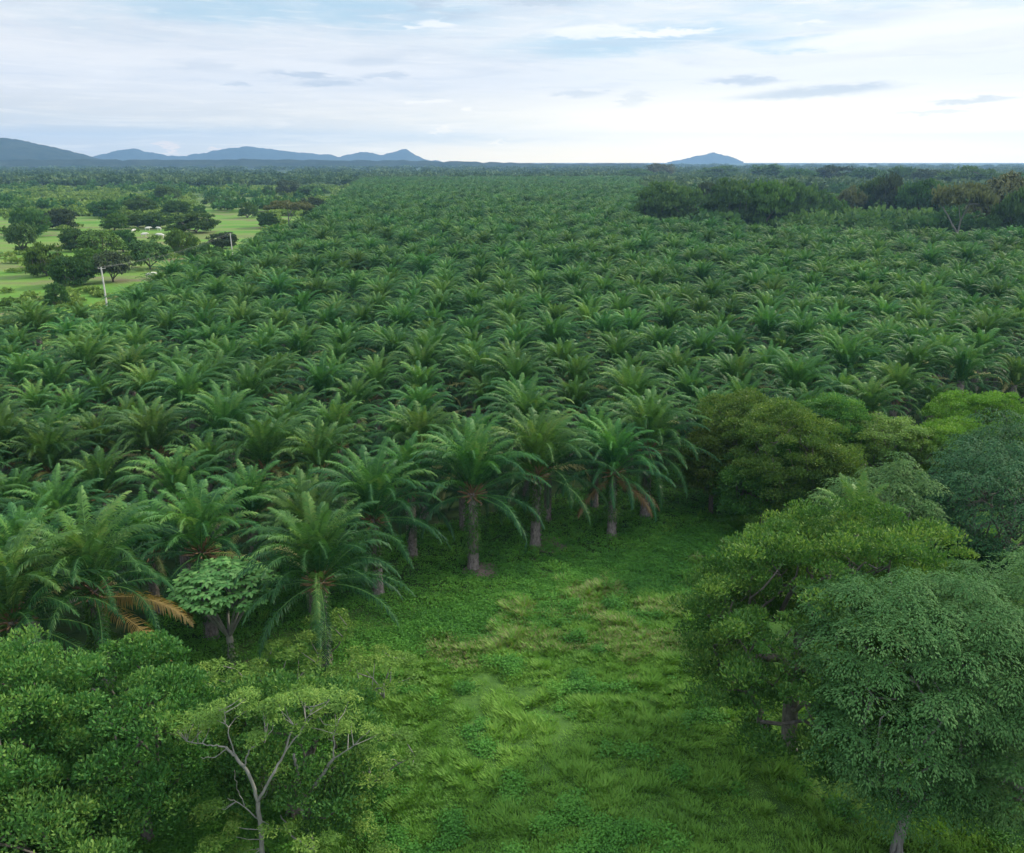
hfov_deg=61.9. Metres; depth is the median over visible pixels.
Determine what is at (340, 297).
oil palm
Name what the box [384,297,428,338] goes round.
oil palm
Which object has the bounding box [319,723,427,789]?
feathery shrub
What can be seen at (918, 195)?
grove tree
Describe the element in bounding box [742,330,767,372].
oil palm
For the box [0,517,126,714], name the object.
oil palm
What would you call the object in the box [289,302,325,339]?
oil palm
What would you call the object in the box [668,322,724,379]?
oil palm
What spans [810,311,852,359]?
oil palm
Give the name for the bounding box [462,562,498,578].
soil path
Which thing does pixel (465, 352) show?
oil palm
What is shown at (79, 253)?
pasture tree
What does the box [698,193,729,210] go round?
grove tree
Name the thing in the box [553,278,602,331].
oil palm
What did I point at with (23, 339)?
oil palm
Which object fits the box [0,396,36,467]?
oil palm
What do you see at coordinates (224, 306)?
oil palm
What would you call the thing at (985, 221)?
grove tree
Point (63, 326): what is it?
oil palm
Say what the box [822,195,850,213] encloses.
grove tree
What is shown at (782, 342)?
oil palm
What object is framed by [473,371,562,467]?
oil palm
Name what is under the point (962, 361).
oil palm
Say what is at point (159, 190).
pasture tree
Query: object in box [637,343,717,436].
oil palm
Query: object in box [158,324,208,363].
oil palm
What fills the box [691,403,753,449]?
oil palm
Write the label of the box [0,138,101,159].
hills
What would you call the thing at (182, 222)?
pasture tree
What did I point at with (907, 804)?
silvery tree
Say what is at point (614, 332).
oil palm
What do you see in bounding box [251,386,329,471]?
oil palm
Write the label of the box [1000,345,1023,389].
oil palm
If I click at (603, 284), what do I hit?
oil palm
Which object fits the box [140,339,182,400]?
oil palm
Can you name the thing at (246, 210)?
pasture tree
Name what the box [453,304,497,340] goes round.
oil palm
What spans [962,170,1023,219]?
grove tree
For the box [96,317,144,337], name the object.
oil palm
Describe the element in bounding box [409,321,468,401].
oil palm
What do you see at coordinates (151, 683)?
dense tree
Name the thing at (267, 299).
oil palm
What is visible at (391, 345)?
oil palm
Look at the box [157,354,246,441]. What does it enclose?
oil palm
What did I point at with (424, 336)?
oil palm
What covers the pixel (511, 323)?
oil palm
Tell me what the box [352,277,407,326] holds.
oil palm
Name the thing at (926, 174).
grove tree
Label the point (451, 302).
oil palm
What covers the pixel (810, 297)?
oil palm
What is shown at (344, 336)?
oil palm
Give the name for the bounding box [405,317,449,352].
oil palm
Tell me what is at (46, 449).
oil palm
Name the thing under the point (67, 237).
pasture tree
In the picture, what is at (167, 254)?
power line
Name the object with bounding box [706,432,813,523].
bushy tree
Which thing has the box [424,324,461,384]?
oil palm
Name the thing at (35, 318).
oil palm
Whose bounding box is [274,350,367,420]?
oil palm
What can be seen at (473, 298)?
oil palm
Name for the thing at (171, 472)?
oil palm
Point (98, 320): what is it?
oil palm
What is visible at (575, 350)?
oil palm
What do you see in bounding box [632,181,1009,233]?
grove thicket
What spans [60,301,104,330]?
oil palm
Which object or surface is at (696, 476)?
olive tree
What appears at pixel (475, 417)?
oil palm
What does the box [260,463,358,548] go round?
oil palm
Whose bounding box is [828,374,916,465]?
oil palm
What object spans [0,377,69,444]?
oil palm
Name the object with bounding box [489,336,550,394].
oil palm
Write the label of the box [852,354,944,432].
oil palm
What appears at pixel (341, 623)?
feathery shrub
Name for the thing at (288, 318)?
oil palm
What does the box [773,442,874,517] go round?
olive tree
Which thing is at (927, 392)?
oil palm
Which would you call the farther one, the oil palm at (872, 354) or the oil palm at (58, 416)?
the oil palm at (872, 354)
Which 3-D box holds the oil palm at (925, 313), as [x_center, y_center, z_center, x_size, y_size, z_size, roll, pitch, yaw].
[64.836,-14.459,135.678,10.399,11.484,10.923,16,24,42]
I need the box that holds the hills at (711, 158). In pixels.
[667,152,742,163]
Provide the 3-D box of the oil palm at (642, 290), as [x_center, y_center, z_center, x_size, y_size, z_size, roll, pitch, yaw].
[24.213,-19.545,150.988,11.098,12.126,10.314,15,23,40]
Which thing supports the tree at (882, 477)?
on the ground at (232, 221)
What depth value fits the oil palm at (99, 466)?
69.79 m
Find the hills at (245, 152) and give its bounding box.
[93,146,440,161]
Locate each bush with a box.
[870,510,962,580]
[925,526,1014,586]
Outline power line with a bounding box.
[109,233,229,266]
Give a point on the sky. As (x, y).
(483, 81)
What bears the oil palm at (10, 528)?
on the ground at (232, 221)
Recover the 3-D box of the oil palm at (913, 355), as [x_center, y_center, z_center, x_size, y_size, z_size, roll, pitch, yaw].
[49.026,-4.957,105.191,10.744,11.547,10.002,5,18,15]
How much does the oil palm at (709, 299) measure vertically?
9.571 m
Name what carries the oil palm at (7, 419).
on the ground at (232, 221)
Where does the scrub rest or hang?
on the ground at (232, 221)
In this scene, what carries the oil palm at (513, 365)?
on the ground at (232, 221)
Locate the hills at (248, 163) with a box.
[0,159,661,168]
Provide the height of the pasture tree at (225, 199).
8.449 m
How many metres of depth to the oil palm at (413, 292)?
152.68 m
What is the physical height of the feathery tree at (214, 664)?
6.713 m
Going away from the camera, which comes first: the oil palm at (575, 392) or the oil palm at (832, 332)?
the oil palm at (575, 392)
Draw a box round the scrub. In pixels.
[0,183,348,309]
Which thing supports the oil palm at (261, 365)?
on the ground at (232, 221)
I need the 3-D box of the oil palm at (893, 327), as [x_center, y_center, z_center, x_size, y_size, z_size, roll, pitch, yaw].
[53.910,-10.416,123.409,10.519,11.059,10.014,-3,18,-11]
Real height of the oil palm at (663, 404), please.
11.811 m
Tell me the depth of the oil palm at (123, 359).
100.43 m
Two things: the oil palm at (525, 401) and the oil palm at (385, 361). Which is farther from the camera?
the oil palm at (385, 361)
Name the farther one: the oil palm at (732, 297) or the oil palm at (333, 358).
the oil palm at (732, 297)
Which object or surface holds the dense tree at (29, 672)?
on the ground at (232, 221)
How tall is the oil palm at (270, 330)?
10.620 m
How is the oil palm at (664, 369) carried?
on the ground at (232, 221)
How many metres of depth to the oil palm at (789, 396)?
84.47 m
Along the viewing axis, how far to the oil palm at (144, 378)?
92.49 m
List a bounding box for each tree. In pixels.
[0,296,22,308]
[0,623,137,852]
[0,763,149,852]
[1,221,38,249]
[8,206,52,235]
[10,628,222,852]
[22,241,65,275]
[42,281,70,304]
[43,207,79,227]
[44,255,97,285]
[57,226,92,250]
[72,247,105,263]
[75,230,127,252]
[86,199,121,217]
[90,250,134,281]
[98,212,129,229]
[106,229,136,251]
[122,195,159,211]
[123,238,172,268]
[126,214,144,226]
[141,212,173,227]
[153,185,183,199]
[153,683,344,852]
[160,199,191,214]
[163,227,199,253]
[165,556,282,669]
[166,656,252,761]
[167,210,220,232]
[182,241,223,260]
[193,204,206,212]
[198,668,394,841]
[200,195,228,204]
[205,232,238,247]
[211,198,236,209]
[237,201,259,217]
[256,212,279,226]
[261,185,274,195]
[263,200,314,225]
[274,179,303,192]
[280,686,400,852]
[296,185,330,194]
[296,196,326,206]
[300,208,313,218]
[618,168,654,175]
[632,180,709,223]
[646,163,676,174]
[665,496,991,790]
[674,423,744,513]
[687,179,719,197]
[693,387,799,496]
[697,165,740,175]
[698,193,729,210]
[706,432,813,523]
[707,177,759,222]
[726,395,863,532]
[733,177,795,227]
[747,163,784,176]
[772,177,821,220]
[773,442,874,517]
[778,167,824,178]
[779,565,1023,852]
[795,391,875,460]
[806,182,833,212]
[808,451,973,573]
[816,165,855,177]
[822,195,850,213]
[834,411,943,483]
[836,185,867,211]
[845,167,887,179]
[856,175,886,208]
[870,544,1023,850]
[871,171,908,210]
[876,165,920,177]
[879,414,986,475]
[893,178,946,213]
[906,435,1023,574]
[909,168,944,180]
[916,388,1023,452]
[931,181,999,231]
[934,165,1006,183]
[936,407,1023,547]
[940,212,959,234]
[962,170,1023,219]
[973,213,1002,238]
[988,186,1023,233]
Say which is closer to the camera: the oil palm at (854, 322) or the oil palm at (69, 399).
the oil palm at (69, 399)
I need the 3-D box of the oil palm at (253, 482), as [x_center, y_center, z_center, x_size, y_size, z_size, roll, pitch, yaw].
[-20.018,7.846,65.528,9.779,10.697,9.634,11,20,30]
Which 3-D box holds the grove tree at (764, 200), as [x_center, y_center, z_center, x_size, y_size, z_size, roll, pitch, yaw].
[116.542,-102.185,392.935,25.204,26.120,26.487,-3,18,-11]
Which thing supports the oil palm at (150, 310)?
on the ground at (232, 221)
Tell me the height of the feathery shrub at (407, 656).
4.212 m
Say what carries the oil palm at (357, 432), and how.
on the ground at (232, 221)
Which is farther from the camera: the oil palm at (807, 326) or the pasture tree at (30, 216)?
the pasture tree at (30, 216)
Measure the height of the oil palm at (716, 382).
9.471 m
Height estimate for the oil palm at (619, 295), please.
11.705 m
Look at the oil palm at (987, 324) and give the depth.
121.07 m
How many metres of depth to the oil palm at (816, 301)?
149.09 m
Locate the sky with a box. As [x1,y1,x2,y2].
[0,0,1023,162]
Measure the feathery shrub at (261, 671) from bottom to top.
5.239 m
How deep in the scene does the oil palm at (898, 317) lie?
132.33 m
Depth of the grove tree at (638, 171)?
1340.72 m
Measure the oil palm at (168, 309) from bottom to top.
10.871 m
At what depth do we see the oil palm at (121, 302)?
144.41 m
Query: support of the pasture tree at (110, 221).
on the ground at (232, 221)
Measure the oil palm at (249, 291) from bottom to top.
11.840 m
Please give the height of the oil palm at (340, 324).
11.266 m
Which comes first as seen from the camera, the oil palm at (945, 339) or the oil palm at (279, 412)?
the oil palm at (279, 412)
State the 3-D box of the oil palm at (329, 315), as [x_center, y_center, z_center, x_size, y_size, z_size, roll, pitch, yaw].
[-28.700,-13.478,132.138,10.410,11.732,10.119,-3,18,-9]
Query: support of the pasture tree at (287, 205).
on the ground at (232, 221)
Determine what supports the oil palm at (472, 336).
on the ground at (232, 221)
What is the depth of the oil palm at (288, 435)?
77.47 m
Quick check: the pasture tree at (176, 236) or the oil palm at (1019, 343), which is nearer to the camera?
the oil palm at (1019, 343)
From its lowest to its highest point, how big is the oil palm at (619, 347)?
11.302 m
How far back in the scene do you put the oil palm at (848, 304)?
152.25 m
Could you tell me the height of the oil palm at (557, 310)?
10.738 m
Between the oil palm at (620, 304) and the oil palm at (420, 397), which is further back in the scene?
the oil palm at (620, 304)
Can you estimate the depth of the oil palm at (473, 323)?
125.99 m
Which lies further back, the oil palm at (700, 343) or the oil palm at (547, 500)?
the oil palm at (700, 343)
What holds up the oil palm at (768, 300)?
on the ground at (232, 221)
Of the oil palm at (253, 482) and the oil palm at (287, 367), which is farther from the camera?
the oil palm at (287, 367)
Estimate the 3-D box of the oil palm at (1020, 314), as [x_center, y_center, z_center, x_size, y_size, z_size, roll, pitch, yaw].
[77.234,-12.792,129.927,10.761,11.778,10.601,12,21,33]
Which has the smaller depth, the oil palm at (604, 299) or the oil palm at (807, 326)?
the oil palm at (807, 326)
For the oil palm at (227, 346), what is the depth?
107.95 m
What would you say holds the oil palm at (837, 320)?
on the ground at (232, 221)
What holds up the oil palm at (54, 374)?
on the ground at (232, 221)
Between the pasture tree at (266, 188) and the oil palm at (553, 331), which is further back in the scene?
the pasture tree at (266, 188)
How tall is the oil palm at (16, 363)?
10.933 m
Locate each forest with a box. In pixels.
[0,165,629,186]
[564,163,1023,191]
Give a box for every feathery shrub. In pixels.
[245,630,343,689]
[300,607,358,660]
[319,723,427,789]
[335,643,424,698]
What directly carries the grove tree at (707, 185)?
on the ground at (232, 221)
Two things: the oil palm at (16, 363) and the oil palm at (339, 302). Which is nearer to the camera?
the oil palm at (16, 363)
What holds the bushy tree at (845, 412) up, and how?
on the ground at (232, 221)
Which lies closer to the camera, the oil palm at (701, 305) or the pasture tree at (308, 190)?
the oil palm at (701, 305)
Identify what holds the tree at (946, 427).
on the ground at (232, 221)
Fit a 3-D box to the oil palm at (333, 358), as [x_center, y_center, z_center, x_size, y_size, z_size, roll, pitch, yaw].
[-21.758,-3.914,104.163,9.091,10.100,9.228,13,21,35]
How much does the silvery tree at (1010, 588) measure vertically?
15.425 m
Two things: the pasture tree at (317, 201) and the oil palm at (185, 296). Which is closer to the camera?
the oil palm at (185, 296)
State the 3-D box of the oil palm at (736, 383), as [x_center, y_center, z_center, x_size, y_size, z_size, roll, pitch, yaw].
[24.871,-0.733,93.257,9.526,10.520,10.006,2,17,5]
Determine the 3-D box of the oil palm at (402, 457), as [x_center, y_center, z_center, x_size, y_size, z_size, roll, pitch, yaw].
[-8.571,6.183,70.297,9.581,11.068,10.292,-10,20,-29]
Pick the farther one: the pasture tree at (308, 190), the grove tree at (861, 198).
the pasture tree at (308, 190)
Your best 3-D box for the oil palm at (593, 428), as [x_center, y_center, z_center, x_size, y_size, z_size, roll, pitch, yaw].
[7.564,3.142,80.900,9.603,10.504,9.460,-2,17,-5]
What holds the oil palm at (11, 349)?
on the ground at (232, 221)
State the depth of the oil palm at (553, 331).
119.16 m
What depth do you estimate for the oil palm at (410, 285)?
159.46 m
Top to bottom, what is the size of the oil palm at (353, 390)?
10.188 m
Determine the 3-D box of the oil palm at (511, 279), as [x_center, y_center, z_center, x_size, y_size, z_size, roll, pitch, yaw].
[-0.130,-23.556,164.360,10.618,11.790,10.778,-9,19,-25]
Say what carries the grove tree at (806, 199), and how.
on the ground at (232, 221)
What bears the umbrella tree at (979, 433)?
on the ground at (232, 221)
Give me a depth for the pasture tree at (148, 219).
415.20 m
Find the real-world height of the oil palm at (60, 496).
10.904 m
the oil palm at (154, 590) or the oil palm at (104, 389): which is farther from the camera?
the oil palm at (104, 389)
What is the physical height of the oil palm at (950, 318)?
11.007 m
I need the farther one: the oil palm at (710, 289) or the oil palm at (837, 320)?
the oil palm at (710, 289)
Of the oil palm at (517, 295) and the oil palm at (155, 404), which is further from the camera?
the oil palm at (517, 295)
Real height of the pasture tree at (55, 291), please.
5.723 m
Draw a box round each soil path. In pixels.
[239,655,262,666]
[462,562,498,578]
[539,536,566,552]
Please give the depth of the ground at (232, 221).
68.61 m
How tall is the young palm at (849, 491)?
13.383 m
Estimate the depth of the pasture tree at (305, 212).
426.75 m
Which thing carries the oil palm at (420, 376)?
on the ground at (232, 221)
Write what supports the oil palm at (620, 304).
on the ground at (232, 221)
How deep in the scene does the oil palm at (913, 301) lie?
141.33 m
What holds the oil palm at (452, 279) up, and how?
on the ground at (232, 221)
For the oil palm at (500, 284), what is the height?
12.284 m
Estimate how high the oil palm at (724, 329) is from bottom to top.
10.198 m
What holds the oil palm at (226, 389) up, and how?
on the ground at (232, 221)
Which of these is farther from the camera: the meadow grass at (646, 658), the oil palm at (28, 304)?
the oil palm at (28, 304)
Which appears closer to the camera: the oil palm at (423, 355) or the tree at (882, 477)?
the tree at (882, 477)
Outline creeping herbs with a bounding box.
[41,452,1023,852]
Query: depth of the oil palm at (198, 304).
134.32 m
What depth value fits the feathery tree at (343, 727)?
40.03 m
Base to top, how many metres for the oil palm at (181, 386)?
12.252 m
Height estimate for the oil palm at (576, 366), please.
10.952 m
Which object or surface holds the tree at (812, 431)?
on the ground at (232, 221)
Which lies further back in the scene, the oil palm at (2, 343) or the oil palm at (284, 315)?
the oil palm at (284, 315)
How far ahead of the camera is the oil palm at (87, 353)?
105.59 m
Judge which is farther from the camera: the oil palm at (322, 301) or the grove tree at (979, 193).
the grove tree at (979, 193)
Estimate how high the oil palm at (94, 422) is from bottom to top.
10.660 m
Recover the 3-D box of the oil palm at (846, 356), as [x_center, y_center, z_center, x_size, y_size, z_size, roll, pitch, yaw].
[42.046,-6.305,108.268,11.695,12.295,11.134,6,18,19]
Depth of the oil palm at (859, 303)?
145.06 m
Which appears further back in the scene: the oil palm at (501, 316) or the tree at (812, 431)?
the oil palm at (501, 316)
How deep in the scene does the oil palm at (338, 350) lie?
109.95 m
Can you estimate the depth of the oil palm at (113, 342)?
111.05 m
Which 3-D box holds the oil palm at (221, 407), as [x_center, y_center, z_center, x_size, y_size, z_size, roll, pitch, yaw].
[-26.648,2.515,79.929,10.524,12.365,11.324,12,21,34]
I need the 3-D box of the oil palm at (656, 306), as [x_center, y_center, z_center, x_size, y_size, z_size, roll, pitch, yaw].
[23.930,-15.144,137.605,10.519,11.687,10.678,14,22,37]
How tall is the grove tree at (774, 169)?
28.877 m
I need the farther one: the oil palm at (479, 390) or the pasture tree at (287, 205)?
the pasture tree at (287, 205)
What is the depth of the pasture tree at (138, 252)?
258.56 m
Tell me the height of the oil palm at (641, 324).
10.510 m
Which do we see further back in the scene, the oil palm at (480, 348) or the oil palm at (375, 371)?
the oil palm at (480, 348)
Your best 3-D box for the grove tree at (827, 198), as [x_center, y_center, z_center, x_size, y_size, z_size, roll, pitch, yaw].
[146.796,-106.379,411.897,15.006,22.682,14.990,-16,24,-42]
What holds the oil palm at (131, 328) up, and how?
on the ground at (232, 221)
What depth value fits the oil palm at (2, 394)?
95.61 m
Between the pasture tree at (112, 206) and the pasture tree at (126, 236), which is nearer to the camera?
the pasture tree at (126, 236)
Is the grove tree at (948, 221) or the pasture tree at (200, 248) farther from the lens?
the grove tree at (948, 221)
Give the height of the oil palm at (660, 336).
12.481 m
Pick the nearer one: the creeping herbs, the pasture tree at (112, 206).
the creeping herbs
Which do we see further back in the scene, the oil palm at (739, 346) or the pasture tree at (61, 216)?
the pasture tree at (61, 216)
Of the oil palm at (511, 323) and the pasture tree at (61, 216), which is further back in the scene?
the pasture tree at (61, 216)
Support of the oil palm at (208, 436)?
on the ground at (232, 221)
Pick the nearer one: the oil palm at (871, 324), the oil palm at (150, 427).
the oil palm at (150, 427)
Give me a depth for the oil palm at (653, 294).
144.34 m
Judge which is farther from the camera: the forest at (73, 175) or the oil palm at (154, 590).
the forest at (73, 175)
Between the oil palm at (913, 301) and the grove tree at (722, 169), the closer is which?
the oil palm at (913, 301)
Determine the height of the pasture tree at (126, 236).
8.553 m
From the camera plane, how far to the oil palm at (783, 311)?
133.83 m
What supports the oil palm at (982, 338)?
on the ground at (232, 221)
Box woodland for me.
[0,179,342,209]
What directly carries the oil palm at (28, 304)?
on the ground at (232, 221)
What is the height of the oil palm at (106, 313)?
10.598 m
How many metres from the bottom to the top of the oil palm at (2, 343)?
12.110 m
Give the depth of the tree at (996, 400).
89.51 m
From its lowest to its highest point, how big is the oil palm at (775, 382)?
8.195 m
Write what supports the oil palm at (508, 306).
on the ground at (232, 221)
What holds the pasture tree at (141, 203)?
on the ground at (232, 221)
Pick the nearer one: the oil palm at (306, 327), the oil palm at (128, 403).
the oil palm at (128, 403)
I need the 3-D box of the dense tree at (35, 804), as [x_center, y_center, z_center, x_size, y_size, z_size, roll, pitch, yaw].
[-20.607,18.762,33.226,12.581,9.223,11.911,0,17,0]
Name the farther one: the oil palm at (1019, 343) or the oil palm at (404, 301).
the oil palm at (404, 301)
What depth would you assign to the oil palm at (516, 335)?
116.92 m
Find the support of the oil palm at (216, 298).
on the ground at (232, 221)
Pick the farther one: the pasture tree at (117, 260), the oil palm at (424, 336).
the pasture tree at (117, 260)
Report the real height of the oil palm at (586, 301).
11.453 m
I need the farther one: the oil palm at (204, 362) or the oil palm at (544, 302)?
the oil palm at (544, 302)
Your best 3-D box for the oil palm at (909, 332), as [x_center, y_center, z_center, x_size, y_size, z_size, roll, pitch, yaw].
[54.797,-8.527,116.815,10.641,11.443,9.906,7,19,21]
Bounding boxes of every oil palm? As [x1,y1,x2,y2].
[0,297,50,360]
[0,302,77,352]
[0,310,35,349]
[0,321,54,363]
[0,329,21,367]
[0,336,45,410]
[0,340,17,381]
[0,350,67,413]
[0,377,23,406]
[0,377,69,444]
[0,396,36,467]
[0,405,72,491]
[0,407,118,513]
[0,463,75,532]
[0,463,125,602]
[0,489,86,643]
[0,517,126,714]
[2,345,77,398]
[13,355,93,439]
[14,402,92,483]
[24,305,77,361]
[34,384,120,472]
[37,313,97,386]
[38,332,128,415]
[41,324,102,403]
[48,438,161,541]
[53,405,146,508]
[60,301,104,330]
[62,368,138,448]
[65,316,129,365]
[65,332,130,411]
[73,311,116,372]
[82,393,181,485]
[83,301,121,330]
[83,341,165,412]
[88,484,207,616]
[93,299,165,344]
[94,401,204,509]
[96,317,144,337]
[102,321,167,373]
[102,362,183,455]
[102,393,193,497]
[105,341,170,410]
[107,298,156,325]
[112,324,169,352]
[113,443,241,574]
[137,345,217,439]
[138,362,235,468]
[139,301,169,340]
[140,289,182,344]
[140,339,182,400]
[142,304,193,357]
[152,300,199,353]
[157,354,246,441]
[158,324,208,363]
[160,285,215,351]
[161,385,280,509]
[163,427,257,537]
[171,303,235,355]
[171,379,275,472]
[173,291,245,349]
[178,333,241,370]
[180,291,226,318]
[181,318,248,359]
[187,458,302,575]
[192,347,248,393]
[195,335,265,388]
[197,298,248,338]
[201,359,298,461]
[202,316,251,358]
[210,298,270,367]
[221,280,275,332]
[224,291,263,348]
[224,353,315,407]
[230,327,293,401]
[233,305,272,358]
[235,416,346,502]
[237,401,331,492]
[238,469,379,615]
[242,318,296,387]
[247,299,286,332]
[248,306,307,363]
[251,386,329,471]
[252,350,311,405]
[254,293,291,314]
[257,308,305,327]
[258,323,343,403]
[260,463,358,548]
[261,415,373,510]
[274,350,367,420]
[275,289,326,322]
[276,315,331,384]
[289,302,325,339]
[291,392,391,504]
[297,301,358,366]
[301,337,372,406]
[304,350,370,410]
[306,294,354,324]
[308,296,366,333]
[310,325,374,392]
[313,317,378,378]
[317,372,392,460]
[319,290,356,306]
[331,421,379,481]
[336,299,385,364]
[336,321,373,378]
[338,355,412,442]
[347,290,400,327]
[347,347,408,418]
[350,431,462,558]
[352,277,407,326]
[354,295,391,327]
[354,320,415,394]
[355,398,449,476]
[359,323,422,404]
[362,399,472,519]
[366,297,436,372]
[374,382,464,433]
[379,360,465,418]
[381,335,461,408]
[383,299,427,333]
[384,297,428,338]
[389,321,466,413]
[393,277,433,306]
[393,284,441,324]
[395,413,551,569]
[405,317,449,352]
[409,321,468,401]
[410,302,460,330]
[412,286,467,330]
[416,276,467,314]
[416,411,519,530]
[424,274,470,324]
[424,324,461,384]
[427,288,467,322]
[431,338,502,417]
[436,405,513,504]
[442,312,500,344]
[442,344,507,418]
[447,283,499,329]
[447,324,498,364]
[448,372,510,448]
[449,335,502,404]
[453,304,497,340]
[454,288,493,320]
[466,346,561,449]
[469,293,539,344]
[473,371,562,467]
[473,403,619,548]
[477,372,583,496]
[478,274,531,308]
[481,308,541,349]
[482,311,543,353]
[485,274,533,312]
[486,320,547,375]
[488,347,544,423]
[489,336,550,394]
[489,414,607,521]
[490,290,546,327]
[493,288,539,324]
[517,308,595,391]
[522,292,562,325]
[524,286,563,341]
[524,338,600,420]
[530,300,579,337]
[536,319,593,358]
[536,338,590,384]
[539,351,613,426]
[542,375,610,456]
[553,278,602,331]
[553,284,609,344]
[555,401,642,509]
[562,295,618,374]
[567,291,616,351]
[571,309,635,385]
[576,327,642,396]
[579,332,650,410]
[579,359,681,468]
[583,270,631,298]
[585,359,665,422]
[592,293,649,332]
[593,291,616,313]
[594,350,667,409]
[596,304,661,354]
[597,288,647,311]
[599,385,696,491]
[611,307,657,359]
[617,322,654,364]
[621,320,695,394]
[622,283,668,321]
[626,285,655,310]
[632,286,690,323]
[637,294,689,353]
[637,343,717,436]
[638,295,703,348]
[639,341,704,394]
[649,361,727,437]
[650,283,688,321]
[651,324,701,362]
[660,281,708,322]
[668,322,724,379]
[668,383,737,455]
[669,325,735,393]
[673,293,733,329]
[676,310,713,354]
[683,274,737,304]
[688,305,757,353]
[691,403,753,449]
[694,295,723,329]
[694,320,749,389]
[696,348,776,401]
[696,353,757,396]
[699,369,783,418]
[704,325,768,379]
[708,295,752,332]
[717,292,752,319]
[733,286,782,351]
[733,300,800,382]
[736,289,798,353]
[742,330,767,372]
[743,340,802,393]
[747,286,796,346]
[747,347,850,405]
[747,391,834,434]
[748,306,802,369]
[752,350,802,388]
[753,327,807,388]
[759,375,811,400]
[764,309,838,355]
[769,311,822,355]
[771,381,849,432]
[775,346,852,392]
[777,294,823,349]
[785,305,818,355]
[793,289,830,306]
[793,323,866,378]
[795,302,873,351]
[798,293,832,346]
[799,330,891,417]
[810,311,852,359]
[812,291,870,327]
[813,368,880,420]
[824,294,867,327]
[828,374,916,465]
[830,295,879,326]
[830,306,870,335]
[834,325,896,396]
[840,338,900,386]
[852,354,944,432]
[854,316,904,358]
[854,317,924,364]
[856,360,914,428]
[859,294,911,332]
[864,290,901,323]
[865,311,927,359]
[870,338,957,422]
[881,321,947,400]
[894,294,943,325]
[894,299,949,332]
[896,318,953,378]
[897,378,966,421]
[900,331,980,416]
[902,294,954,328]
[916,338,1010,414]
[927,308,975,377]
[928,329,970,389]
[935,302,976,327]
[936,292,998,332]
[944,322,1023,402]
[947,308,1020,389]
[951,299,1022,371]
[964,304,1023,382]
[968,345,1022,389]
[974,353,1023,420]
[991,287,1023,339]
[991,333,1023,397]
[997,305,1023,366]
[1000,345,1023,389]
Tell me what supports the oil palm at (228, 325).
on the ground at (232, 221)
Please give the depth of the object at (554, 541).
74.00 m
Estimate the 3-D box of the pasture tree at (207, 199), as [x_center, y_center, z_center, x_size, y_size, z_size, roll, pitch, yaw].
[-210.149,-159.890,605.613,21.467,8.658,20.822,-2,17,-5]
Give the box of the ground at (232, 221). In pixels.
[0,163,1023,852]
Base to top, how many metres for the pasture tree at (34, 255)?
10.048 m
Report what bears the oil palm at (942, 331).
on the ground at (232, 221)
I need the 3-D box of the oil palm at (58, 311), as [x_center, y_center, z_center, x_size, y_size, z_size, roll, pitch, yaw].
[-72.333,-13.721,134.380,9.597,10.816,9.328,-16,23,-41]
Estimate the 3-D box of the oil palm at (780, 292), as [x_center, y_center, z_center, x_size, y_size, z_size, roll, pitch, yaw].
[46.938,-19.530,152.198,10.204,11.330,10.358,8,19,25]
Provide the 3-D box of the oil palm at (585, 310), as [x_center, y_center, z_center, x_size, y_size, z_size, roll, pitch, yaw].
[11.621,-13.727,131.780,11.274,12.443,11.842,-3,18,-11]
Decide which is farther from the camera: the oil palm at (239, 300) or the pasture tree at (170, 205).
the pasture tree at (170, 205)
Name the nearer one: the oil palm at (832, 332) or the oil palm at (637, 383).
the oil palm at (637, 383)
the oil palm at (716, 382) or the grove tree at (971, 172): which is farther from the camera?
the grove tree at (971, 172)
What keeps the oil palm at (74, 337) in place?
on the ground at (232, 221)
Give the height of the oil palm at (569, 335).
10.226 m
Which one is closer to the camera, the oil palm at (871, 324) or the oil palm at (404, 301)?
the oil palm at (871, 324)
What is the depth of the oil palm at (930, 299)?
144.87 m
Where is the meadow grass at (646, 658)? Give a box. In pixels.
[104,462,1023,852]
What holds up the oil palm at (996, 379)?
on the ground at (232, 221)
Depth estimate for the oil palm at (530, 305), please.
142.96 m
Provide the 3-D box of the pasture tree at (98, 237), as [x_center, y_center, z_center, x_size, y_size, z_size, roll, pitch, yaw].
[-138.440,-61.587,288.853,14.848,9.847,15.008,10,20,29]
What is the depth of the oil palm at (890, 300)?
149.60 m
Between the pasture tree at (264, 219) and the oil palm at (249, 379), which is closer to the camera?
the oil palm at (249, 379)

